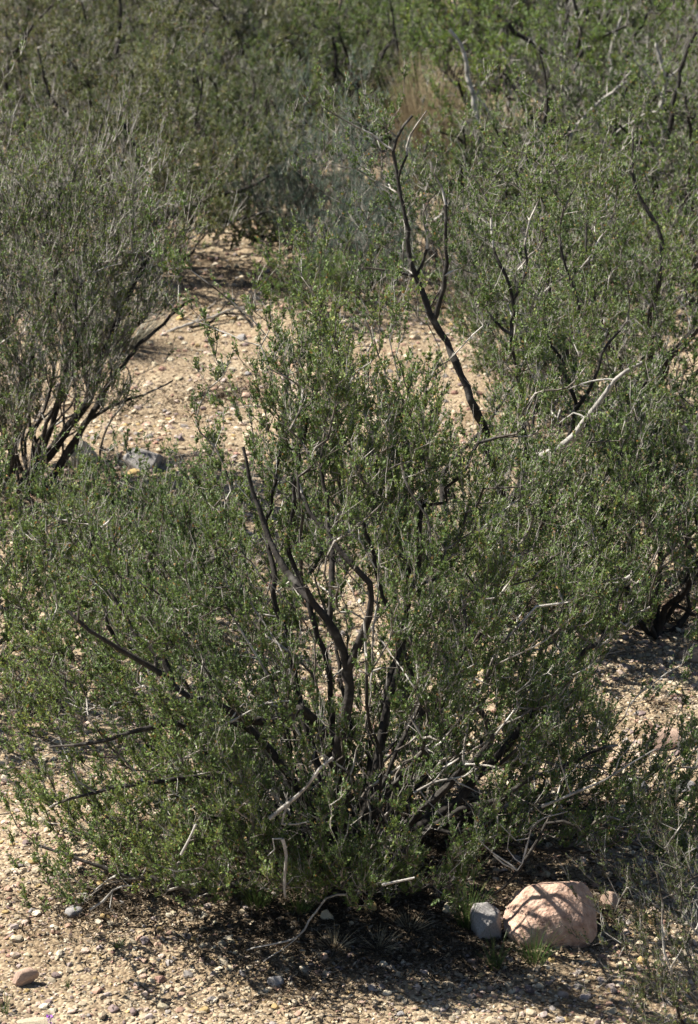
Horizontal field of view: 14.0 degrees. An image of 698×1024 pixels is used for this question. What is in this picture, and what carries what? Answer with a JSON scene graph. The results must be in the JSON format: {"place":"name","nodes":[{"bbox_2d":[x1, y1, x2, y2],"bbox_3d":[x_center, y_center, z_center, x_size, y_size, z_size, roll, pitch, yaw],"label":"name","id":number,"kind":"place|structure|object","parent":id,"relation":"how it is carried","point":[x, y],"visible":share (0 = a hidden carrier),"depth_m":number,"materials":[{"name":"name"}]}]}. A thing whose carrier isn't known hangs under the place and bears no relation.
{"place":"outdoors","nodes":[
{"label":"outdoors","id":0,"kind":"place"},
{"bbox_2d":[0,0,697,1023],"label":"ground","id":1,"kind":"structure","parent":0,"point":[190,444],"depth_m":14.12,"materials":[{"name":"soil"}]},
{"bbox_2d":[0,990,13,1013],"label":"grass tuft","id":2,"kind":"object","parent":1,"relation":"on","point":[3,1009],"visible":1,"depth_m":11.81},
{"bbox_2d":[10,935,23,941],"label":"cobble","id":3,"kind":"object","parent":1,"relation":"on","point":[18,938],"visible":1,"depth_m":12.39,"materials":[{"name":"stone"}]},
{"bbox_2d":[12,967,38,985],"bbox_3d":[-1.373,1.968,12.048,0.118,0.079,0.075,-10,20,-27],"label":"rock","id":4,"kind":"object","parent":1,"relation":"on","point":[24,976],"visible":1,"depth_m":12.02,"materials":[{"name":"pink stone"}]},
{"bbox_2d":[16,1017,56,1023],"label":"rock","id":5,"kind":"object","parent":1,"relation":"on","point":[36,1020],"visible":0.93,"depth_m":11.75,"materials":[{"name":"beige stone"}]},
{"bbox_2d":[0,659,84,714],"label":"dry shrub","id":6,"kind":"object","parent":1,"relation":"on","point":[58,701],"visible":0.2,"depth_m":14.83,"materials":[{"name":"grey plant"}]},
{"bbox_2d":[0,84,106,280],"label":"desert bush","id":7,"kind":"object","parent":1,"relation":"on","point":[30,132],"visible":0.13,"depth_m":23.88,"materials":[{"name":"green plant"}]},
{"bbox_2d":[0,0,141,74],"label":"desert bush","id":8,"kind":"object","parent":1,"relation":"on","point":[67,12],"visible":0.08,"depth_m":33.26,"materials":[{"name":"green plant"}]},
{"bbox_2d":[65,905,83,917],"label":"rock","id":9,"kind":"object","parent":1,"relation":"on","point":[70,912],"visible":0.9,"depth_m":12.57,"materials":[{"name":"grey stone"}]},
{"bbox_2d":[61,441,97,466],"bbox_3d":[-1.749,-0.359,18.410,0.239,0.196,0.244,14,23,36],"label":"rock","id":10,"kind":"object","parent":1,"relation":"on","point":[73,458],"visible":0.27,"depth_m":18.33,"materials":[{"name":"grey stone"}]},
{"bbox_2d":[0,0,172,127],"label":"desert bush","id":11,"kind":"object","parent":1,"relation":"on","point":[32,3],"visible":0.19,"depth_m":30.38,"materials":[{"name":"green plant"}]},
{"bbox_2d":[0,0,175,193],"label":"desert bush","id":12,"kind":"object","parent":1,"relation":"on","point":[15,43],"visible":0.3,"depth_m":26.88,"materials":[{"name":"green plant"}]},
{"bbox_2d":[0,0,180,186],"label":"desert bush","id":13,"kind":"object","parent":1,"relation":"on","point":[95,26],"visible":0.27,"depth_m":27.34,"materials":[{"name":"green plant"}]},
{"bbox_2d":[0,0,182,55],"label":"desert bush","id":14,"kind":"object","parent":1,"relation":"on","point":[79,20],"depth_m":34.85,"materials":[{"name":"green plant"}]},
{"bbox_2d":[0,42,192,292],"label":"desert bush","id":15,"kind":"object","parent":1,"relation":"on","point":[92,128],"visible":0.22,"depth_m":23.65,"materials":[{"name":"green plant"}]},
{"bbox_2d":[0,387,209,723],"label":"desert bush","id":16,"kind":"object","parent":1,"relation":"on","point":[33,569],"visible":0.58,"depth_m":14.55,"materials":[{"name":"green plant"}]},
{"bbox_2d":[107,937,123,948],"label":"grass tuft","id":17,"kind":"object","parent":1,"relation":"on","point":[119,943],"visible":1,"depth_m":12.28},
{"bbox_2d":[52,267,182,352],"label":"dry shrub","id":18,"kind":"object","parent":1,"relation":"on","point":[141,334],"visible":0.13,"depth_m":22.03,"materials":[{"name":"grey plant"}]},
{"bbox_2d":[0,19,247,492],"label":"desert bush","id":19,"kind":"object","parent":1,"relation":"on","point":[78,347],"visible":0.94,"depth_m":17.23,"materials":[{"name":"green plant"}]},
{"bbox_2d":[127,468,139,474],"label":"cobble","id":20,"kind":"object","parent":1,"relation":"on","point":[134,470],"visible":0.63,"depth_m":18.14,"materials":[{"name":"stone"}]},
{"bbox_2d":[0,0,282,132],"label":"desert bush","id":21,"kind":"object","parent":1,"relation":"on","point":[175,11],"visible":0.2,"depth_m":30.60,"materials":[{"name":"green plant"}]},
{"bbox_2d":[122,447,162,472],"bbox_3d":[-1.322,-0.312,18.288,0.227,0.226,0.249,5,19,16],"label":"rock","id":22,"kind":"object","parent":1,"relation":"on","point":[154,458],"visible":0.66,"depth_m":18.21,"materials":[{"name":"grey stone"}]},
{"bbox_2d":[140,937,149,944],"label":"cobble","id":23,"kind":"object","parent":1,"relation":"on","point":[143,940],"visible":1,"depth_m":12.29,"materials":[{"name":"grey stone"}]},
{"bbox_2d":[0,397,306,647],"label":"desert bush","id":24,"kind":"object","parent":1,"relation":"on","point":[150,509],"visible":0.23,"depth_m":15.87,"materials":[{"name":"green plant"}]},
{"bbox_2d":[0,0,311,272],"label":"desert bush","id":25,"kind":"object","parent":1,"relation":"on","point":[218,220],"visible":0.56,"depth_m":23.83,"materials":[{"name":"green plant"}]},
{"bbox_2d":[41,0,276,78],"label":"desert bush","id":26,"kind":"object","parent":1,"relation":"on","point":[101,3],"visible":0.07,"depth_m":32.47,"materials":[{"name":"green plant"}]},
{"bbox_2d":[82,0,296,177],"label":"desert bush","id":27,"kind":"object","parent":1,"relation":"on","point":[215,95],"visible":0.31,"depth_m":28.07,"materials":[{"name":"green plant"}]},
{"bbox_2d":[135,531,246,584],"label":"dry shrub","id":28,"kind":"object","parent":1,"relation":"on","point":[212,553],"visible":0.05,"depth_m":16.61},
{"bbox_2d":[107,0,287,38],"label":"desert bush","id":29,"kind":"object","parent":1,"relation":"on","point":[168,9],"visible":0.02,"depth_m":33.14,"materials":[{"name":"green plant"}]},
{"bbox_2d":[189,296,239,327],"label":"dead branch","id":30,"kind":"object","parent":1,"relation":"on","point":[211,320],"visible":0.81,"depth_m":22.77,"materials":[{"name":"wood"}]},
{"bbox_2d":[166,301,264,331],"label":"dead branch","id":31,"kind":"object","parent":1,"relation":"on","point":[193,323],"visible":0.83,"depth_m":22.70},
{"bbox_2d":[102,0,329,98],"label":"desert bush","id":32,"kind":"object","parent":1,"relation":"on","point":[233,2],"visible":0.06,"depth_m":31.64,"materials":[{"name":"green plant"}]},
{"bbox_2d":[100,0,344,140],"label":"desert bush","id":33,"kind":"object","parent":1,"relation":"on","point":[244,28],"visible":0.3,"depth_m":29.82,"materials":[{"name":"green plant"}]},
{"bbox_2d":[219,955,228,964],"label":"cobble","id":34,"kind":"object","parent":1,"relation":"on","point":[221,960],"visible":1,"depth_m":12.09,"materials":[{"name":"beige stone"}]},
{"bbox_2d":[227,292,253,327],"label":"dead branch","id":35,"kind":"object","parent":1,"relation":"on","point":[246,318],"visible":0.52,"depth_m":22.66,"materials":[{"name":"wood"}]},
{"bbox_2d":[224,869,281,911],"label":"grass tuft","id":36,"kind":"object","parent":1,"relation":"on","point":[258,898],"visible":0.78,"depth_m":12.49,"materials":[{"name":"plant"}]},
{"bbox_2d":[141,0,370,79],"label":"desert bush","id":37,"kind":"object","parent":1,"relation":"on","point":[267,23],"visible":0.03,"depth_m":32.06,"materials":[{"name":"green plant"}]},
{"bbox_2d":[165,76,350,249],"bbox_3d":[-0.731,-3.122,25.237,1.751,1.518,1.622,8,20,24],"label":"desert bush","id":38,"kind":"object","parent":1,"relation":"on","point":[266,131],"visible":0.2,"depth_m":25.22,"materials":[{"name":"green plant"}]},
{"bbox_2d":[162,21,371,186],"bbox_3d":[-0.729,-4.046,28.017,1.831,1.714,1.977,11,21,29],"label":"desert bush","id":39,"kind":"object","parent":1,"relation":"on","point":[265,74],"visible":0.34,"depth_m":27.86,"materials":[{"name":"green plant"}]},
{"bbox_2d":[267,976,284,987],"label":"rock","id":40,"kind":"object","parent":1,"relation":"on","point":[275,980],"visible":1,"depth_m":11.92,"materials":[{"name":"grey stone"}]},
{"bbox_2d":[225,34,341,129],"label":"wand shrub","id":41,"kind":"object","parent":1,"relation":"on","point":[277,65],"visible":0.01,"depth_m":30.41,"materials":[{"name":"green plant"}]},
{"bbox_2d":[279,884,329,915],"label":"grass tuft","id":42,"kind":"object","parent":1,"relation":"on","point":[299,906],"visible":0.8,"depth_m":12.48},
{"bbox_2d":[211,0,411,144],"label":"desert bush","id":43,"kind":"object","parent":1,"relation":"on","point":[335,57],"visible":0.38,"depth_m":29.59,"materials":[{"name":"green plant"}]},
{"bbox_2d":[249,202,385,322],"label":"desert bush","id":44,"kind":"object","parent":1,"relation":"on","point":[333,273],"visible":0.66,"depth_m":22.48,"materials":[{"name":"green plant"}]},
{"bbox_2d":[218,38,431,266],"bbox_3d":[-0.136,-3.031,24.141,1.888,1.952,1.480,-14,23,-36],"label":"wispy shrub","id":45,"kind":"object","parent":1,"relation":"on","point":[300,190],"visible":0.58,"depth_m":24.06,"materials":[{"name":"green plant"}]},
{"bbox_2d":[320,909,333,920],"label":"rock","id":46,"kind":"object","parent":1,"relation":"on","point":[326,913],"visible":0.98,"depth_m":12.41,"materials":[{"name":"stone"}]},
{"bbox_2d":[309,920,356,950],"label":"grass tuft","id":47,"kind":"object","parent":1,"relation":"on","point":[334,941],"visible":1,"depth_m":12.20,"materials":[{"name":"plant"}]},
{"bbox_2d":[229,0,437,85],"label":"desert bush","id":48,"kind":"object","parent":1,"relation":"on","point":[410,13],"visible":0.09,"depth_m":32.20,"materials":[{"name":"green plant"}]},
{"bbox_2d":[0,174,697,912],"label":"desert bush","id":49,"kind":"object","parent":1,"relation":"on","point":[262,758],"visible":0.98,"depth_m":12.26,"materials":[{"name":"green plant"}]},
{"bbox_2d":[90,885,131,915],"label":"dead branch","id":50,"kind":"object","parent":49,"relation":"attached to","point":[103,900],"visible":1,"depth_m":11.87,"materials":[{"name":"wood"}]},
{"bbox_2d":[180,823,196,855],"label":"dead branch","id":51,"kind":"object","parent":49,"relation":"attached to","point":[187,842],"visible":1,"depth_m":11.60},
{"bbox_2d":[189,671,298,762],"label":"dead branch","id":52,"kind":"object","parent":49,"relation":"attached to","point":[242,715],"visible":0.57,"depth_m":11.93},
{"bbox_2d":[267,838,287,897],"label":"dead branch","id":53,"kind":"object","parent":49,"relation":"attached to","point":[285,862],"visible":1,"depth_m":11.77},
{"bbox_2d":[247,893,345,960],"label":"dead branch","id":54,"kind":"object","parent":49,"relation":"attached to","point":[315,912],"visible":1,"depth_m":12.03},
{"bbox_2d":[268,757,333,824],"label":"dead branch","id":55,"kind":"object","parent":49,"relation":"attached to","point":[284,807],"visible":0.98,"depth_m":11.81,"materials":[{"name":"wood"}]},
{"bbox_2d":[382,877,414,885],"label":"dead branch","id":56,"kind":"object","parent":49,"relation":"attached to","point":[393,882],"visible":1,"depth_m":11.65,"materials":[{"name":"wood"}]},
{"bbox_2d":[413,739,484,816],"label":"dead branch","id":57,"kind":"object","parent":49,"relation":"attached to","point":[434,781],"visible":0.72,"depth_m":12.22,"materials":[{"name":"wood"}]},
{"bbox_2d":[474,811,567,870],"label":"dead branch","id":58,"kind":"object","parent":49,"relation":"attached to","point":[498,859],"visible":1,"depth_m":11.66,"materials":[{"name":"wood"}]},
{"bbox_2d":[541,739,657,807],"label":"dead branch","id":59,"kind":"object","parent":49,"relation":"attached to","point":[573,793],"visible":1,"depth_m":12.00,"materials":[{"name":"wood"}]},
{"bbox_2d":[0,242,697,1023],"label":"leaf litter","id":60,"kind":"object","parent":1,"relation":"on","point":[436,934],"visible":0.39,"depth_m":12.45,"materials":[{"name":"plant"}]},
{"bbox_2d":[0,118,697,572],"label":"pale gravel","id":61,"kind":"structure","parent":1,"relation":"on","point":[180,402],"depth_m":21.34,"materials":[{"name":"gravel"}]},
{"bbox_2d":[265,0,461,109],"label":"desert bush","id":62,"kind":"object","parent":1,"relation":"on","point":[389,22],"visible":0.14,"depth_m":31.55,"materials":[{"name":"green plant"}]},
{"bbox_2d":[311,169,418,243],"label":"dry grass clump","id":63,"kind":"object","parent":1,"relation":"on","point":[349,195],"visible":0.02,"depth_m":25.17,"materials":[{"name":"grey plant"}]},
{"bbox_2d":[246,0,485,142],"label":"desert bush","id":64,"kind":"object","parent":1,"relation":"on","point":[379,64],"visible":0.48,"depth_m":29.31,"materials":[{"name":"green plant"}]},
{"bbox_2d":[361,902,376,912],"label":"rock","id":65,"kind":"object","parent":1,"relation":"on","point":[373,906],"visible":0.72,"depth_m":12.53,"materials":[{"name":"stone"}]},
{"bbox_2d":[297,153,448,304],"bbox_3d":[0.201,-2.300,23.173,1.277,1.260,1.158,0,18,0],"label":"wispy shrub","id":66,"kind":"object","parent":1,"relation":"on","point":[359,243],"visible":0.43,"depth_m":23.14,"materials":[{"name":"green plant"}]},
{"bbox_2d":[355,924,403,954],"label":"grass tuft","id":67,"kind":"object","parent":1,"relation":"on","point":[392,947],"visible":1,"depth_m":12.24,"materials":[{"name":"plant"}]},
{"bbox_2d":[381,903,435,936],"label":"grass tuft","id":68,"kind":"object","parent":1,"relation":"on","point":[410,920],"visible":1,"depth_m":12.44,"materials":[{"name":"plant"}]},
{"bbox_2d":[360,39,481,191],"bbox_3d":[0.733,-3.939,27.910,1.290,1.569,1.199,0,18,0],"label":"dry grass clump","id":69,"kind":"object","parent":1,"relation":"on","point":[410,100],"visible":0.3,"depth_m":27.78,"materials":[{"name":"plant"}]},
{"bbox_2d":[442,903,455,916],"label":"rock","id":70,"kind":"object","parent":1,"relation":"on","point":[445,909],"visible":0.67,"depth_m":12.59,"materials":[{"name":"stone"}]},
{"bbox_2d":[345,0,557,78],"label":"desert bush","id":71,"kind":"object","parent":1,"relation":"on","point":[445,10],"visible":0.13,"depth_m":33.75,"materials":[{"name":"green plant"}]},
{"bbox_2d":[328,41,595,277],"bbox_3d":[0.981,-2.912,23.977,2.401,2.081,2.223,3,18,11],"label":"desert bush","id":72,"kind":"object","parent":1,"relation":"on","point":[470,150],"visible":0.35,"depth_m":23.87,"materials":[{"name":"green plant"}]},
{"bbox_2d":[441,870,493,931],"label":"grass tuft","id":73,"kind":"object","parent":1,"relation":"on","point":[466,920],"visible":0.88,"depth_m":12.44,"materials":[{"name":"plant"}]},
{"bbox_2d":[470,902,501,941],"bbox_3d":[0.603,1.810,12.416,0.140,0.215,0.118,-10,20,-27],"label":"rock","id":74,"kind":"object","parent":1,"relation":"on","point":[485,919],"visible":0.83,"depth_m":12.37,"materials":[{"name":"grey stone"}]},
{"bbox_2d":[422,215,552,321],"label":"dry shrub","id":75,"kind":"object","parent":1,"relation":"on","point":[451,281],"visible":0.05,"depth_m":22.95,"materials":[{"name":"plant"}]},
{"bbox_2d":[423,161,443,221],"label":"dead branch","id":76,"kind":"object","parent":75,"relation":"attached to","point":[426,187],"visible":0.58,"depth_m":22.35,"materials":[{"name":"wood"}]},
{"bbox_2d":[281,50,697,628],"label":"desert bush","id":77,"kind":"object","parent":1,"relation":"on","point":[513,286],"visible":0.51,"depth_m":15.61,"materials":[{"name":"green plant"}]},
{"bbox_2d":[428,86,557,201],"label":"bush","id":78,"kind":"object","parent":1,"relation":"on","point":[447,141],"visible":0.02,"depth_m":27.33,"materials":[{"name":"plant"}]},
{"bbox_2d":[475,930,517,970],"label":"grass tuft","id":79,"kind":"object","parent":1,"relation":"on","point":[493,957],"visible":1,"depth_m":12.13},
{"bbox_2d":[392,0,633,85],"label":"desert bush","id":80,"kind":"object","parent":1,"relation":"on","point":[498,14],"visible":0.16,"depth_m":33.47,"materials":[{"name":"green plant"}]},
{"bbox_2d":[418,88,608,256],"bbox_3d":[1.500,-2.924,24.870,1.713,1.473,1.559,-3,18,-9],"label":"desert bush","id":81,"kind":"object","parent":1,"relation":"on","point":[484,154],"visible":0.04,"depth_m":24.80,"materials":[{"name":"green plant"}]},
{"bbox_2d":[508,914,564,966],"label":"grass tuft","id":82,"kind":"object","parent":1,"relation":"on","point":[534,959],"visible":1,"depth_m":12.18,"materials":[{"name":"plant"}]},
{"bbox_2d":[401,95,677,412],"bbox_3d":[1.328,-1.790,19.544,1.954,2.333,2.266,0,18,0],"label":"desert bush","id":83,"kind":"object","parent":1,"relation":"on","point":[479,366],"visible":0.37,"depth_m":19.34,"materials":[{"name":"green plant"}]},
{"bbox_2d":[384,0,697,185],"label":"desert bush","id":84,"kind":"object","parent":1,"relation":"on","point":[502,39],"visible":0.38,"depth_m":26.90,"materials":[{"name":"green plant"}]},
{"bbox_2d":[503,881,596,948],"bbox_3d":[0.873,1.783,12.466,0.406,0.369,0.317,-3,18,-8],"label":"boulder","id":85,"kind":"object","parent":1,"relation":"on","point":[555,903],"visible":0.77,"depth_m":12.35,"materials":[{"name":"stone"}]},
{"bbox_2d":[422,244,697,668],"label":"desert bush","id":86,"kind":"object","parent":1,"relation":"on","point":[655,629],"visible":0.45,"depth_m":15.56,"materials":[{"name":"green plant"}]},
{"bbox_2d":[434,0,697,286],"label":"desert bush","id":87,"kind":"object","parent":1,"relation":"on","point":[615,109],"visible":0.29,"depth_m":23.73,"materials":[{"name":"green plant"}]},
{"bbox_2d":[448,29,491,175],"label":"dead branch","id":88,"kind":"object","parent":87,"relation":"attached to","point":[474,97],"visible":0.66,"depth_m":24.05,"materials":[{"name":"wood"}]},
{"bbox_2d":[503,52,572,172],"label":"dead branch","id":89,"kind":"object","parent":87,"relation":"attached to","point":[547,103],"visible":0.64,"depth_m":24.11,"materials":[{"name":"wood"}]},
{"bbox_2d":[550,67,626,177],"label":"dead branch","id":90,"kind":"object","parent":87,"relation":"attached to","point":[596,104],"visible":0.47,"depth_m":24.03,"materials":[{"name":"wood"}]},
{"bbox_2d":[617,43,678,144],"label":"dead branch","id":91,"kind":"object","parent":87,"relation":"attached to","point":[660,59],"visible":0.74,"depth_m":23.32,"materials":[{"name":"wood"}]},
{"bbox_2d":[663,31,697,147],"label":"dead branch","id":92,"kind":"object","parent":87,"relation":"attached to","point":[673,100],"visible":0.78,"depth_m":23.23,"materials":[{"name":"wood"}]},
{"bbox_2d":[452,0,689,54],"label":"desert bush","id":93,"kind":"object","parent":1,"relation":"on","point":[589,8],"visible":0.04,"depth_m":34.61,"materials":[{"name":"green plant"}]},
{"bbox_2d":[452,80,697,446],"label":"desert bush","id":94,"kind":"object","parent":1,"relation":"on","point":[638,289],"visible":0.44,"depth_m":18.52,"materials":[{"name":"green plant"}]},
{"bbox_2d":[504,0,697,177],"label":"desert bush","id":95,"kind":"object","parent":1,"relation":"on","point":[651,37],"visible":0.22,"depth_m":27.30,"materials":[{"name":"green plant"}]},
{"bbox_2d":[508,0,697,118],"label":"desert bush","id":96,"kind":"object","parent":1,"relation":"on","point":[548,12],"visible":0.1,"depth_m":30.49,"materials":[{"name":"green plant"}]},
{"bbox_2d":[512,24,697,232],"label":"desert bush","id":97,"kind":"object","parent":1,"relation":"on","point":[624,117],"visible":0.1,"depth_m":25.16,"materials":[{"name":"green plant"}]},
{"bbox_2d":[523,37,697,308],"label":"desert bush","id":98,"kind":"object","parent":1,"relation":"on","point":[689,117],"visible":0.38,"depth_m":22.65,"materials":[{"name":"green plant"}]},
{"bbox_2d":[600,891,620,908],"bbox_3d":[1.175,1.747,12.745,0.084,0.106,0.086,-12,21,-32],"label":"rock","id":99,"kind":"object","parent":1,"relation":"on","point":[613,899],"visible":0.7,"depth_m":12.72,"materials":[{"name":"beige stone"}]},
{"bbox_2d":[554,768,697,1023],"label":"desert bush","id":100,"kind":"object","parent":1,"relation":"on","point":[684,939],"visible":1,"depth_m":11.41,"materials":[{"name":"green plant"}]},
{"bbox_2d":[559,0,697,118],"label":"desert bush","id":101,"kind":"object","parent":1,"relation":"on","point":[664,16],"visible":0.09,"depth_m":31.24,"materials":[{"name":"green plant"}]},
{"bbox_2d":[621,823,644,843],"bbox_3d":[1.345,1.527,13.468,0.105,0.099,0.157,5,19,15],"label":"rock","id":102,"kind":"object","parent":1,"relation":"on","point":[627,829],"visible":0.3,"depth_m":13.44,"materials":[{"name":"grey stone"}]},
{"bbox_2d":[582,0,697,44],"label":"desert bush","id":103,"kind":"object","parent":1,"relation":"on","point":[695,7],"visible":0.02,"depth_m":34.96,"materials":[{"name":"green plant"}]},
{"bbox_2d":[641,727,683,750],"bbox_3d":[1.596,1.170,14.505,0.238,0.140,0.150,-7,19,-20],"label":"rock","id":104,"kind":"object","parent":1,"relation":"on","point":[674,732],"visible":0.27,"depth_m":14.46,"materials":[{"name":"beige stone"}]},
{"bbox_2d":[670,779,694,792],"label":"rock","id":105,"kind":"object","parent":1,"relation":"on","point":[691,783],"visible":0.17,"depth_m":14.02,"materials":[{"name":"grey stone"}]},
{"bbox_2d":[678,645,697,661],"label":"rock","id":106,"kind":"object","parent":1,"relation":"on","point":[694,655],"visible":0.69,"depth_m":15.58,"materials":[{"name":"grey stone"}]},
{"bbox_2d":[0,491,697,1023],"bbox_3d":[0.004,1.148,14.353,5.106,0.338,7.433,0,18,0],"label":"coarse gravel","id":107,"kind":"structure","parent":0,"point":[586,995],"depth_m":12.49,"materials":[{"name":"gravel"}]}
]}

